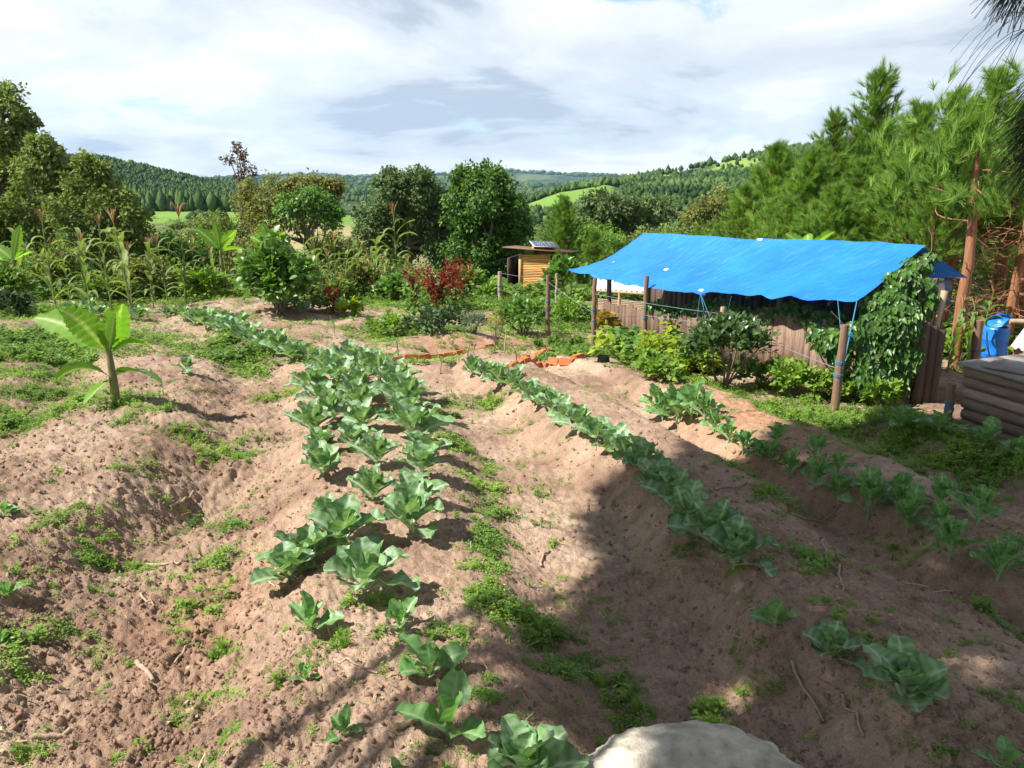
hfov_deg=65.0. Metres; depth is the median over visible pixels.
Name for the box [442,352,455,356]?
brick
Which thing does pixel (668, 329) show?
nursery seedling
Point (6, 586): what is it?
collard plant
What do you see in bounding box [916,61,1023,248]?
pine tree
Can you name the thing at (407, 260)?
maize plant
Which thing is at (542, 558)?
fallen stick
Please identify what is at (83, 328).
banana plant
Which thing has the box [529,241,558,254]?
solar panel
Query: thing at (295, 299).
collard plant
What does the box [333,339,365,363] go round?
collard plant
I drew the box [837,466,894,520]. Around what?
collard plant
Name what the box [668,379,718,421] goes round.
collard plant
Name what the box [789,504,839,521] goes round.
fallen stick
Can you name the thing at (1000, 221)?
pine tree
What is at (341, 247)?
bush
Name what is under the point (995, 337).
blue barrel
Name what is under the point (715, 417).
collard plant
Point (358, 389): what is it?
collard plant
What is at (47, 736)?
fallen stick
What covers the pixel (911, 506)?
collard plant
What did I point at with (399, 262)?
maize plant
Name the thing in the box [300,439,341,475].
collard plant
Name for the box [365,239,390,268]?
maize plant
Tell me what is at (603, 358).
nursery seedling
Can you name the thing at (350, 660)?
fallen stick
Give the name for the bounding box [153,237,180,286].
maize plant
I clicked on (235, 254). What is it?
bush
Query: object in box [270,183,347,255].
fruit tree
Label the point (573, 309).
weed bush
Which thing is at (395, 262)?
maize plant
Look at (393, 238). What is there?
maize plant
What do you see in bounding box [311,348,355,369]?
collard plant
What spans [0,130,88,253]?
broadleaf tree
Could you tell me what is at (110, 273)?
potato weeds
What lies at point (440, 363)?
stick
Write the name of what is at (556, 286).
fence post
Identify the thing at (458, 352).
brick
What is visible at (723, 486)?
fallen stick
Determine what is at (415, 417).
collard plant
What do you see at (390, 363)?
collard plant
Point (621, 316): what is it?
fence string
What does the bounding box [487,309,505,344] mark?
brown herb
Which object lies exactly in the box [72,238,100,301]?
maize plant
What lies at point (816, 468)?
collard plant
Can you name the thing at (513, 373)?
collard plant
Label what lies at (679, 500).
collard plant
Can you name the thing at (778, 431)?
collard plant
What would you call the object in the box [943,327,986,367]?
weed bush
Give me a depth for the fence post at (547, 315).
14.64 m
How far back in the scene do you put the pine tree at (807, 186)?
18.24 m
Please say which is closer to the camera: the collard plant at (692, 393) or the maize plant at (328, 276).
the collard plant at (692, 393)
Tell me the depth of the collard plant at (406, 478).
5.29 m
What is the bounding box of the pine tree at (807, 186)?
[738,144,883,239]
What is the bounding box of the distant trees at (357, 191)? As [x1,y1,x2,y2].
[200,168,624,201]
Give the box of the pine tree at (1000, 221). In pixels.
[953,97,1023,312]
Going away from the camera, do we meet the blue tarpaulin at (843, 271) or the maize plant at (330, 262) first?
the blue tarpaulin at (843, 271)
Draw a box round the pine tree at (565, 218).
[525,192,599,280]
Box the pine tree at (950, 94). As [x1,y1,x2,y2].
[884,81,979,280]
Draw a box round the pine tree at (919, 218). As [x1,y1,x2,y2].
[905,58,1023,320]
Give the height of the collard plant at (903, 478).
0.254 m
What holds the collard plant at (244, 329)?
on the ground at (212, 499)
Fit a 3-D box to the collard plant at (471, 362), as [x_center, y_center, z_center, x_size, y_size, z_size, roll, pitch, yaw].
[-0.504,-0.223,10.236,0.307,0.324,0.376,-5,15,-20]
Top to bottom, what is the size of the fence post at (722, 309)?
1.024 m
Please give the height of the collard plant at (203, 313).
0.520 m
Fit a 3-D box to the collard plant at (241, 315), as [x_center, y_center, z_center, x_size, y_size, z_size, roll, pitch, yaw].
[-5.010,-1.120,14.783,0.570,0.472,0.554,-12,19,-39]
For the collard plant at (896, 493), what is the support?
on the ground at (212, 499)
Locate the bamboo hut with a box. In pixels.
[502,245,580,286]
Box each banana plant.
[0,225,31,296]
[33,303,162,404]
[195,222,245,296]
[250,223,284,242]
[786,230,834,239]
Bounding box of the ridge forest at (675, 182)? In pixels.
[408,132,1004,246]
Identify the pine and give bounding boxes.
[932,0,1023,217]
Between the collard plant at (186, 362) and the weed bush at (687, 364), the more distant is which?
the weed bush at (687, 364)
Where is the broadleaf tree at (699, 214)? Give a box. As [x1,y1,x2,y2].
[678,184,748,236]
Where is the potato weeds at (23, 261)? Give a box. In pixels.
[0,249,79,284]
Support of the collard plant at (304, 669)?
on the ground at (212, 499)
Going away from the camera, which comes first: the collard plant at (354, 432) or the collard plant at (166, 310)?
the collard plant at (354, 432)
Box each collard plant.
[0,498,20,515]
[0,580,27,597]
[0,629,8,642]
[64,300,90,309]
[78,297,97,309]
[87,303,108,316]
[128,305,150,319]
[154,305,175,315]
[171,355,195,372]
[172,304,191,320]
[178,309,196,323]
[191,306,213,329]
[201,313,225,331]
[211,316,247,330]
[212,309,231,314]
[220,317,262,341]
[225,310,258,327]
[233,323,273,345]
[243,330,276,349]
[248,541,318,584]
[255,523,347,560]
[257,328,291,355]
[274,298,291,307]
[276,339,303,358]
[283,398,338,429]
[284,366,330,387]
[288,293,302,304]
[288,300,311,312]
[288,590,343,628]
[288,661,320,680]
[289,342,315,358]
[295,379,337,401]
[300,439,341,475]
[301,297,319,309]
[302,425,337,450]
[304,346,332,367]
[305,494,384,549]
[309,357,355,385]
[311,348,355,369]
[311,492,333,509]
[318,385,349,420]
[323,536,420,594]
[326,704,361,742]
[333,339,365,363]
[335,422,377,443]
[336,367,370,392]
[336,378,379,405]
[340,347,384,366]
[341,396,386,424]
[346,463,398,500]
[348,430,402,463]
[349,350,399,379]
[364,365,425,394]
[372,357,421,376]
[373,369,430,403]
[377,392,430,416]
[378,399,456,433]
[381,482,444,538]
[385,596,417,628]
[389,756,408,767]
[391,471,448,495]
[392,439,441,478]
[394,666,485,740]
[399,632,467,676]
[401,429,452,454]
[461,354,479,374]
[472,358,494,374]
[480,361,511,383]
[487,714,588,767]
[496,363,526,389]
[507,377,537,396]
[521,380,554,406]
[533,387,572,409]
[546,396,578,417]
[551,403,593,426]
[571,416,612,440]
[591,422,627,452]
[610,430,658,463]
[622,433,671,474]
[634,457,680,483]
[637,383,667,405]
[639,467,700,495]
[642,391,673,420]
[651,391,696,424]
[657,479,707,535]
[664,382,680,415]
[665,496,745,545]
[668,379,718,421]
[669,382,712,401]
[679,385,727,420]
[699,409,726,433]
[702,515,778,576]
[709,416,744,443]
[728,429,757,455]
[745,439,767,461]
[750,600,799,626]
[760,440,782,462]
[767,422,798,442]
[779,445,805,478]
[800,456,834,489]
[802,619,872,671]
[804,432,829,459]
[817,471,856,501]
[827,452,858,473]
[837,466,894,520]
[850,464,883,485]
[862,634,949,711]
[885,483,906,513]
[886,405,927,428]
[888,472,926,489]
[897,483,930,534]
[912,410,972,432]
[920,515,987,561]
[924,472,958,501]
[929,500,954,529]
[945,483,1005,526]
[969,536,1022,582]
[971,735,1023,767]
[972,416,1011,447]
[1001,533,1023,562]
[1004,435,1023,453]
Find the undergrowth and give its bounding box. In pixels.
[20,275,1023,357]
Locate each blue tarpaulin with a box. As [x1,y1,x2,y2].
[569,233,754,294]
[694,235,966,277]
[699,238,924,301]
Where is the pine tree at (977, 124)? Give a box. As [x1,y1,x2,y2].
[924,89,1023,370]
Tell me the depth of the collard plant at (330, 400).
7.60 m
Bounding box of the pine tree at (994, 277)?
[903,82,1018,316]
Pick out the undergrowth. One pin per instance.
(539, 288)
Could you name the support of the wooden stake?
on the ground at (212, 499)
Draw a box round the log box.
[956,353,1023,439]
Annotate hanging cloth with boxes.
[935,281,951,304]
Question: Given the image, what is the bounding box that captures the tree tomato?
[541,254,589,308]
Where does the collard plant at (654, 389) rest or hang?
on the ground at (212, 499)
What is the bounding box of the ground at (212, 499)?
[0,149,1023,767]
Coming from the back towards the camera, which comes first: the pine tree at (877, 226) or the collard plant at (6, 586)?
the pine tree at (877, 226)
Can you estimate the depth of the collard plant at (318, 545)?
4.53 m
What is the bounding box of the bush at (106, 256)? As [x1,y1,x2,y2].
[12,220,176,273]
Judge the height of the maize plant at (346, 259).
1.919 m
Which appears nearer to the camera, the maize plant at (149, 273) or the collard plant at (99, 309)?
the collard plant at (99, 309)
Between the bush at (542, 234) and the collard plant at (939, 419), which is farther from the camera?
the bush at (542, 234)
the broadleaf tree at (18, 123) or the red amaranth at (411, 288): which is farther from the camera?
the broadleaf tree at (18, 123)
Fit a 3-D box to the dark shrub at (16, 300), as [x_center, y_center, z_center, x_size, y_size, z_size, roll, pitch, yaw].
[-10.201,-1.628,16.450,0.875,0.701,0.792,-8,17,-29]
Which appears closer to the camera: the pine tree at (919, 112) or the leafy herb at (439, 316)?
the leafy herb at (439, 316)
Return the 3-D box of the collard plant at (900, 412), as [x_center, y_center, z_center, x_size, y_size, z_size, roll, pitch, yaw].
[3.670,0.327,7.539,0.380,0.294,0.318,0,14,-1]
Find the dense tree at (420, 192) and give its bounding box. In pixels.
[347,163,469,275]
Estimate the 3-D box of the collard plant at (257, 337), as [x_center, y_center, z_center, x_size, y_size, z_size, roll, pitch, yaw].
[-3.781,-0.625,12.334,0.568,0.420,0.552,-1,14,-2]
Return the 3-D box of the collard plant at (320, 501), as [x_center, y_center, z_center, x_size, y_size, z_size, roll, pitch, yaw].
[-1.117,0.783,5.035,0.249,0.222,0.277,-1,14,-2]
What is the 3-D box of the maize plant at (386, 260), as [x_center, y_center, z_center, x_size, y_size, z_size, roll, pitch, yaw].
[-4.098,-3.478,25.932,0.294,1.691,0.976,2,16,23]
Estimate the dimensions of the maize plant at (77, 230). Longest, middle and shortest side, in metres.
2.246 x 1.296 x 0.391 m
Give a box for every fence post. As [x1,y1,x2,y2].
[497,271,501,300]
[545,275,550,336]
[555,274,557,302]
[591,278,596,351]
[642,276,648,334]
[716,307,725,369]
[829,324,848,412]
[943,383,955,422]
[970,319,983,359]
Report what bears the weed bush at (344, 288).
on the ground at (212, 499)
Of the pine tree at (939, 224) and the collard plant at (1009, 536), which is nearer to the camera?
the collard plant at (1009, 536)
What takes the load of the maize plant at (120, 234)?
on the ground at (212, 499)
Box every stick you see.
[28,727,71,742]
[134,659,154,681]
[140,592,158,609]
[144,559,182,566]
[168,490,194,508]
[173,637,195,663]
[333,657,377,673]
[393,719,419,729]
[435,350,441,373]
[504,334,511,350]
[539,548,548,567]
[714,481,760,489]
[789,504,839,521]
[790,660,824,721]
[820,538,827,562]
[837,564,844,591]
[841,693,864,736]
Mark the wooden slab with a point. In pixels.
(924, 389)
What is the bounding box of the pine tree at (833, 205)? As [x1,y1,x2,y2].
[761,179,874,290]
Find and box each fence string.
[594,315,644,316]
[596,294,712,312]
[770,341,834,367]
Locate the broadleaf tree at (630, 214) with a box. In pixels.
[573,186,680,239]
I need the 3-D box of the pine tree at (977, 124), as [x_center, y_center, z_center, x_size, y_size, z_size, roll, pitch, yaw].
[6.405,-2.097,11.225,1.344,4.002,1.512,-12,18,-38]
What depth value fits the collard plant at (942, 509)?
4.73 m
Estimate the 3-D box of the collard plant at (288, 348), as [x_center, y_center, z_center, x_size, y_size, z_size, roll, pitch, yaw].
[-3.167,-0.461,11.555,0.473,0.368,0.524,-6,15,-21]
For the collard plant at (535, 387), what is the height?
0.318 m
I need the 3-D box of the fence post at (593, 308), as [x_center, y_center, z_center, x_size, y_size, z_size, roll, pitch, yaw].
[1.279,-0.993,12.580,0.092,1.337,0.094,0,14,0]
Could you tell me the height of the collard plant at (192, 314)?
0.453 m
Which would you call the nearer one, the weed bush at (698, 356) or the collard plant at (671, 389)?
the collard plant at (671, 389)
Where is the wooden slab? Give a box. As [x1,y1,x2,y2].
[909,322,946,404]
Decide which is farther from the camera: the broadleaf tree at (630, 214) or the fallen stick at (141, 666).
the broadleaf tree at (630, 214)
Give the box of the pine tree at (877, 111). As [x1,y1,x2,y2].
[830,52,906,206]
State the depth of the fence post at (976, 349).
9.74 m
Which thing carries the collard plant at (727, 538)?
on the ground at (212, 499)
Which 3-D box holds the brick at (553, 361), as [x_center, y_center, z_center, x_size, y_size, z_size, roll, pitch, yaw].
[0.595,-0.314,11.162,0.103,0.106,0.203,6,5,-42]
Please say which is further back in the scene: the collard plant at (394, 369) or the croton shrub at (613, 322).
the croton shrub at (613, 322)
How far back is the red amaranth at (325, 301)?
18.51 m
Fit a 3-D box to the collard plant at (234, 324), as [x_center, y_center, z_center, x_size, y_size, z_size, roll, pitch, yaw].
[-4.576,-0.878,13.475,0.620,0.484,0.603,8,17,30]
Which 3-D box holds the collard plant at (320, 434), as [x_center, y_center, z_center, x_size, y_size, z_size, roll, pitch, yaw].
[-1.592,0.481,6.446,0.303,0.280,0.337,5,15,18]
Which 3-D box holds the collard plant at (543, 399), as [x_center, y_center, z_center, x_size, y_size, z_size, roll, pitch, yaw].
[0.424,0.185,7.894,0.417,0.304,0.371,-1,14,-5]
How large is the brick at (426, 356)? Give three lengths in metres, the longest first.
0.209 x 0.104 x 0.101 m
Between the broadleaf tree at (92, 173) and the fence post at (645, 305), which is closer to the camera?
the fence post at (645, 305)
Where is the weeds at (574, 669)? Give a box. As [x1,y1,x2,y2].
[0,347,1023,767]
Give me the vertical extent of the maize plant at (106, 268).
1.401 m
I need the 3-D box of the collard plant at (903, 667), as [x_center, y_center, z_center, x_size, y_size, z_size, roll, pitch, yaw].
[1.464,1.113,3.003,0.287,0.256,0.463,5,15,20]
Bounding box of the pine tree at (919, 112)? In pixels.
[846,94,963,270]
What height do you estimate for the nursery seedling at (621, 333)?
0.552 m
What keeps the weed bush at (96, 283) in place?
on the ground at (212, 499)
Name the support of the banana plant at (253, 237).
on the ground at (212, 499)
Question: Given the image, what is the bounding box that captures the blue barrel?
[981,313,1011,358]
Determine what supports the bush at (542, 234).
on the ground at (212, 499)
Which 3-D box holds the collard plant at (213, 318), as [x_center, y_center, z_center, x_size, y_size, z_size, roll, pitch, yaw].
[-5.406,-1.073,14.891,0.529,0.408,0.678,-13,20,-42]
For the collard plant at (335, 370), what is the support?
on the ground at (212, 499)
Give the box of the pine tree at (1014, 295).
[908,47,1023,350]
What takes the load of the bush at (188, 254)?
on the ground at (212, 499)
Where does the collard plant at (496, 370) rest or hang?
on the ground at (212, 499)
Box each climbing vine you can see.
[648,296,855,331]
[804,227,941,402]
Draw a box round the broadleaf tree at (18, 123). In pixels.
[0,77,44,261]
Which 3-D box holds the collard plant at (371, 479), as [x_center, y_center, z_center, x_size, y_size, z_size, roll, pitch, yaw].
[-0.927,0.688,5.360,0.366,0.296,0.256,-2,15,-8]
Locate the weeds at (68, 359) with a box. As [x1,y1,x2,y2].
[0,296,1010,372]
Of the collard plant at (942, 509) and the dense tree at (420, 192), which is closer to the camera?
the collard plant at (942, 509)
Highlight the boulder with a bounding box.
[584,720,803,767]
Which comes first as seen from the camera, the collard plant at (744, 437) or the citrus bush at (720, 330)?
the collard plant at (744, 437)
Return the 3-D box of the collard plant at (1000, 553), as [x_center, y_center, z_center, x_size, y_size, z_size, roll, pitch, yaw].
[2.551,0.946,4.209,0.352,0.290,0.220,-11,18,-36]
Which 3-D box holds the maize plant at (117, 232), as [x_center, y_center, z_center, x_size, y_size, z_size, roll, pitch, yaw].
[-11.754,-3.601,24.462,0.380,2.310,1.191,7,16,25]
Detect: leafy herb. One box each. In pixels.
[363,309,421,337]
[399,303,469,334]
[486,293,555,336]
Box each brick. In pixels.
[403,354,416,359]
[417,354,430,358]
[430,353,442,358]
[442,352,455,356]
[453,349,465,354]
[508,360,518,366]
[519,357,530,362]
[537,361,548,367]
[547,357,558,365]
[559,357,574,365]
[570,353,584,358]
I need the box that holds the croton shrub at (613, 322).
[590,308,622,333]
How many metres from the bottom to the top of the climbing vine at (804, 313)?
1.008 m
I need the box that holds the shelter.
[596,279,643,313]
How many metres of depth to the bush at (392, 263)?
29.12 m
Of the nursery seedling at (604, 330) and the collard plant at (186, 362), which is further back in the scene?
the nursery seedling at (604, 330)
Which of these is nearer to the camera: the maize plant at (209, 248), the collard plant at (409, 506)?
the collard plant at (409, 506)
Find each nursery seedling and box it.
[585,325,618,362]
[596,320,619,343]
[606,326,632,351]
[610,328,634,347]
[612,338,630,357]
[620,326,633,336]
[621,334,644,361]
[625,324,641,339]
[637,330,655,339]
[651,333,668,347]
[657,320,683,337]
[663,335,679,349]
[667,336,681,347]
[706,352,722,375]
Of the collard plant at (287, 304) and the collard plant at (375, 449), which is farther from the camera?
the collard plant at (287, 304)
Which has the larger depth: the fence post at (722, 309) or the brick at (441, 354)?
the brick at (441, 354)
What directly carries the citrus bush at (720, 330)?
on the ground at (212, 499)
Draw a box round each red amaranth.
[295,273,360,312]
[397,257,429,311]
[406,257,479,310]
[440,265,476,309]
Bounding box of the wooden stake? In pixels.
[932,290,947,329]
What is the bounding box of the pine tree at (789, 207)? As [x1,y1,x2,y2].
[748,193,813,239]
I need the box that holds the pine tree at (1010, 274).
[939,205,1020,301]
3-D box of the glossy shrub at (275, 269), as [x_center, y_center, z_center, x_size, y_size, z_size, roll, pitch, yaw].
[-5.209,-2.511,17.787,2.129,2.070,1.833,0,14,0]
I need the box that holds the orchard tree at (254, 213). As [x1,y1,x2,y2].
[226,167,348,269]
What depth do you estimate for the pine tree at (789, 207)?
17.52 m
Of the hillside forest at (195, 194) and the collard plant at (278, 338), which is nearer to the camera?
the collard plant at (278, 338)
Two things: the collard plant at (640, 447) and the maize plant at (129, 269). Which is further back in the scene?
the maize plant at (129, 269)
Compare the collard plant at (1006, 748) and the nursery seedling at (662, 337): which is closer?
the collard plant at (1006, 748)
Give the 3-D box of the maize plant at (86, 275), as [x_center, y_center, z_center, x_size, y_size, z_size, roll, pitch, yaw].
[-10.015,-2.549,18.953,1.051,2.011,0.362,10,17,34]
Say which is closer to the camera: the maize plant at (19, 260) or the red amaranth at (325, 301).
the red amaranth at (325, 301)
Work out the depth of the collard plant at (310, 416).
7.32 m
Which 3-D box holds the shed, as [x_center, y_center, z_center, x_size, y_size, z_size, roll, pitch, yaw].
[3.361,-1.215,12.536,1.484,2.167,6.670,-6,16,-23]
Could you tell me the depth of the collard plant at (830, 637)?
3.39 m
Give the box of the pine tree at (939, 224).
[873,133,984,262]
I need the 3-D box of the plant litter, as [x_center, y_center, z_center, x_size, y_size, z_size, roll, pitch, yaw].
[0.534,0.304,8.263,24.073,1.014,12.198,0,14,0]
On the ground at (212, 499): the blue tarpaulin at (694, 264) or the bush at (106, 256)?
the bush at (106, 256)
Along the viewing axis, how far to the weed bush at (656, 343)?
11.29 m
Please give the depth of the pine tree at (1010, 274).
16.90 m
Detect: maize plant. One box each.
[6,228,24,291]
[16,208,72,304]
[33,246,60,300]
[55,252,77,300]
[68,232,107,304]
[71,227,85,284]
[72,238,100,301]
[80,213,123,303]
[92,209,132,307]
[99,257,111,278]
[109,241,147,312]
[110,227,135,279]
[119,232,131,285]
[141,237,160,308]
[147,234,182,303]
[151,202,206,298]
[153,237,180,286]
[179,245,202,270]
[203,244,219,293]
[296,236,322,297]
[305,242,322,284]
[308,235,322,287]
[313,258,330,292]
[320,248,341,279]
[321,232,350,277]
[321,251,336,279]
[334,258,340,276]
[338,239,361,277]
[345,240,364,288]
[349,246,370,286]
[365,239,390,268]
[370,202,417,273]
[370,235,384,271]
[376,256,388,274]
[379,248,389,273]
[386,253,402,271]
[390,254,408,270]
[402,255,410,300]
[946,295,970,372]
[964,297,984,376]
[966,280,1007,340]
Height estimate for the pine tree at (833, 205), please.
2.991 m
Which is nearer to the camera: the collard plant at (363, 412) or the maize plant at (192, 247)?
the collard plant at (363, 412)
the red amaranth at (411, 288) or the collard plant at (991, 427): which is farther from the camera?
the red amaranth at (411, 288)
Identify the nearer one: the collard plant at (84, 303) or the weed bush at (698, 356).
the weed bush at (698, 356)
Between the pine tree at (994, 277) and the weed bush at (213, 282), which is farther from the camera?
the weed bush at (213, 282)
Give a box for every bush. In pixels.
[0,261,41,302]
[12,220,176,273]
[25,243,96,286]
[77,274,141,302]
[113,249,186,292]
[137,226,218,271]
[172,208,249,275]
[175,263,239,301]
[218,223,295,281]
[295,250,323,293]
[302,227,368,276]
[314,277,358,300]
[336,254,388,295]
[342,246,430,280]
[371,267,420,299]
[415,260,447,294]
[447,263,489,299]
[471,278,511,298]
[521,227,553,254]
[550,292,598,322]
[570,216,632,259]
[619,346,668,367]
[628,219,713,242]
[632,355,686,381]
[633,333,674,358]
[661,343,715,375]
[666,348,712,374]
[676,306,784,389]
[734,356,776,388]
[766,354,818,395]
[789,362,844,400]
[829,369,859,401]
[860,377,903,406]
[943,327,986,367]
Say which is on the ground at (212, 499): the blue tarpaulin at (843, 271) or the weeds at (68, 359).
the weeds at (68, 359)
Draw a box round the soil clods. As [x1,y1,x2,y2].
[0,342,1023,767]
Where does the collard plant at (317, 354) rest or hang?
on the ground at (212, 499)
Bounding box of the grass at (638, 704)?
[0,358,1023,767]
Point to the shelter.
(602, 285)
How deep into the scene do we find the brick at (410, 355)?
12.18 m
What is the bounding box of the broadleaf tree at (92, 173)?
[38,147,156,277]
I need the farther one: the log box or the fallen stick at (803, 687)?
the log box
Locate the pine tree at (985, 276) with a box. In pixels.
[942,227,1014,299]
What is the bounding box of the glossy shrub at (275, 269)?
[227,223,326,313]
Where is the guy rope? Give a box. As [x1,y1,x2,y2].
[842,301,856,368]
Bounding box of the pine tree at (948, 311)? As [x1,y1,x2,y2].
[795,59,1023,326]
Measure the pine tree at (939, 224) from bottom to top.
3.578 m
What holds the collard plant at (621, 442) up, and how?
on the ground at (212, 499)
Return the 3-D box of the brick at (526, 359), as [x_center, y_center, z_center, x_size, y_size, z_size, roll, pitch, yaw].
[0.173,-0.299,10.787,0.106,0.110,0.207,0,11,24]
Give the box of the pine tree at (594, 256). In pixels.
[568,226,610,287]
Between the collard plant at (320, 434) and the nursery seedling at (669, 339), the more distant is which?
the nursery seedling at (669, 339)
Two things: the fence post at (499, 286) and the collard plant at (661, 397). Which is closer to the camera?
the collard plant at (661, 397)
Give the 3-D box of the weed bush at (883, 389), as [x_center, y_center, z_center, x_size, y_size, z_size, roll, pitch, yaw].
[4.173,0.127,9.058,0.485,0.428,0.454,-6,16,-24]
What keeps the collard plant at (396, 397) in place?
on the ground at (212, 499)
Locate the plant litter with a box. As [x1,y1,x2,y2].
[0,334,1023,767]
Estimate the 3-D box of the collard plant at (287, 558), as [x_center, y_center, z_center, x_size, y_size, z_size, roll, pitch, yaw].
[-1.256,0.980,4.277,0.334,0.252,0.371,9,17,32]
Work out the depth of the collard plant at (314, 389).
8.29 m
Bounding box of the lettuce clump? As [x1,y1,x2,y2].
[333,295,364,316]
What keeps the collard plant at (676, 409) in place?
on the ground at (212, 499)
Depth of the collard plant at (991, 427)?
6.81 m
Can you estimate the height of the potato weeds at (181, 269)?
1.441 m
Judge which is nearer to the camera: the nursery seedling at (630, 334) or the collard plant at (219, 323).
the nursery seedling at (630, 334)
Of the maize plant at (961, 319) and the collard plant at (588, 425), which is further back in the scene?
the maize plant at (961, 319)
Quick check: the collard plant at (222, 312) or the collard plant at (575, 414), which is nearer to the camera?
the collard plant at (575, 414)
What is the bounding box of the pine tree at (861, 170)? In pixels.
[802,155,886,239]
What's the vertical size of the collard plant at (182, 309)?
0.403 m
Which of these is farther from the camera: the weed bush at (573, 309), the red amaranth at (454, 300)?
the red amaranth at (454, 300)
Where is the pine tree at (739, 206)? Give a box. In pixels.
[703,180,771,239]
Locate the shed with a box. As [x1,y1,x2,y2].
[600,252,945,394]
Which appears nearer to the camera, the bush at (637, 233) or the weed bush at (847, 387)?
the weed bush at (847, 387)
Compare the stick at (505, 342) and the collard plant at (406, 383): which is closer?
the collard plant at (406, 383)
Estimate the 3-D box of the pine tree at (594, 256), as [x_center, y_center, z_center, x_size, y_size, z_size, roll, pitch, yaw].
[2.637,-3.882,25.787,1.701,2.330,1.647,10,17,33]
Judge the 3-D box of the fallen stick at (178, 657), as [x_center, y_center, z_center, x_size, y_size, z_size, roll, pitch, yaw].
[-1.577,1.277,3.866,0.031,0.033,0.236,0,14,-2]
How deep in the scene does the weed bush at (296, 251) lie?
23.94 m
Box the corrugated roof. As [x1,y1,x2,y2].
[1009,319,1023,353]
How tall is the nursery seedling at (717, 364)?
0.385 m
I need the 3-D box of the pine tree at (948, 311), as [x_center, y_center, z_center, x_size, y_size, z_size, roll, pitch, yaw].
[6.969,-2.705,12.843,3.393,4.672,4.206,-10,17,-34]
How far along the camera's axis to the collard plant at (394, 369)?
8.50 m
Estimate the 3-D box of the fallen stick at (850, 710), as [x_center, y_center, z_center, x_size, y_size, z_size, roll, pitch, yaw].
[1.319,1.275,3.116,0.023,0.055,0.252,1,14,3]
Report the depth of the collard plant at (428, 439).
6.43 m
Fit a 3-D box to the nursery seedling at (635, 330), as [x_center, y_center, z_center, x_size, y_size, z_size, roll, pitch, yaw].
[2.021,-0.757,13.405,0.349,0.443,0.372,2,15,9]
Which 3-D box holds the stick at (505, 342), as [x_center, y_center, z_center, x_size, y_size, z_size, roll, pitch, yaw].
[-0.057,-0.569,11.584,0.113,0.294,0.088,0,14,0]
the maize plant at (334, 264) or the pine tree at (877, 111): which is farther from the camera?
the maize plant at (334, 264)
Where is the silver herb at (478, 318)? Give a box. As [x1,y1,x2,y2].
[459,311,489,334]
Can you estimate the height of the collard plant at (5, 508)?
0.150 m
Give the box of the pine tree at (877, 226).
[816,142,1009,299]
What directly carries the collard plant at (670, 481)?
on the ground at (212, 499)
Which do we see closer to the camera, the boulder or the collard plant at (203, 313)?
the boulder
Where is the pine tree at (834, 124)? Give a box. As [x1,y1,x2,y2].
[798,104,860,221]
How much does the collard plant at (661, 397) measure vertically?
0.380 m
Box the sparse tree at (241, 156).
[218,141,257,231]
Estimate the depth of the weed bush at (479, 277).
23.77 m
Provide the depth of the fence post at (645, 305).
12.94 m
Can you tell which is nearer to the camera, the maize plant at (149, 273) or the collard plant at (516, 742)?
the collard plant at (516, 742)
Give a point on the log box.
(994, 386)
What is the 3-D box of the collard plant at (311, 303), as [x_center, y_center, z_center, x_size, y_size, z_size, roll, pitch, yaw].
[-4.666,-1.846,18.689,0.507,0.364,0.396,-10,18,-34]
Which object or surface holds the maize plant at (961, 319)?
on the ground at (212, 499)
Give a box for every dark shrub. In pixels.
[0,288,36,317]
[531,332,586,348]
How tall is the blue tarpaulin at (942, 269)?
0.615 m
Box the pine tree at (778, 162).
[692,137,803,237]
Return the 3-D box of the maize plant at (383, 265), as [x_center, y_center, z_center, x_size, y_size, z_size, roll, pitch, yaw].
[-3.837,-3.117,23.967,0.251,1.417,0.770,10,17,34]
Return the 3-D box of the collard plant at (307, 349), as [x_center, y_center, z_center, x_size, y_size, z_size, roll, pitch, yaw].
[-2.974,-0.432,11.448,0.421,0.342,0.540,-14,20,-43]
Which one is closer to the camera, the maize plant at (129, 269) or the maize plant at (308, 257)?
the maize plant at (129, 269)
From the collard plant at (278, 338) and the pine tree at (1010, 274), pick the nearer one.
the collard plant at (278, 338)
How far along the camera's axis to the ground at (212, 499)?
4.45 m
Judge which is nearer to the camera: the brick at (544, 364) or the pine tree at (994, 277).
the brick at (544, 364)
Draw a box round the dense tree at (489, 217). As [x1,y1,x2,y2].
[434,157,538,279]
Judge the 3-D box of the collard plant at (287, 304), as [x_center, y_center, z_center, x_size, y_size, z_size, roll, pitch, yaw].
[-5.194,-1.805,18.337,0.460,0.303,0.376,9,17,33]
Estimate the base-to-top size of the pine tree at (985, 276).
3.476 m
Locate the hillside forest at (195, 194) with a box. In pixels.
[7,149,338,229]
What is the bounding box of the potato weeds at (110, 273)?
[54,252,118,284]
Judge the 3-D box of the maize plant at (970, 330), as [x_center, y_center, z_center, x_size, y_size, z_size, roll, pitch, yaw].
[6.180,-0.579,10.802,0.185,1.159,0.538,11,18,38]
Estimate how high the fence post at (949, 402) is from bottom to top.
0.560 m
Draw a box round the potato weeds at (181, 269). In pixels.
[134,254,194,287]
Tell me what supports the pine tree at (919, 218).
on the ground at (212, 499)
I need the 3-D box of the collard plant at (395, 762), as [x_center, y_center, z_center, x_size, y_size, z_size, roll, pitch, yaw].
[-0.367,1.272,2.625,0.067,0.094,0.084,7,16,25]
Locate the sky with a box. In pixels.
[0,0,1023,176]

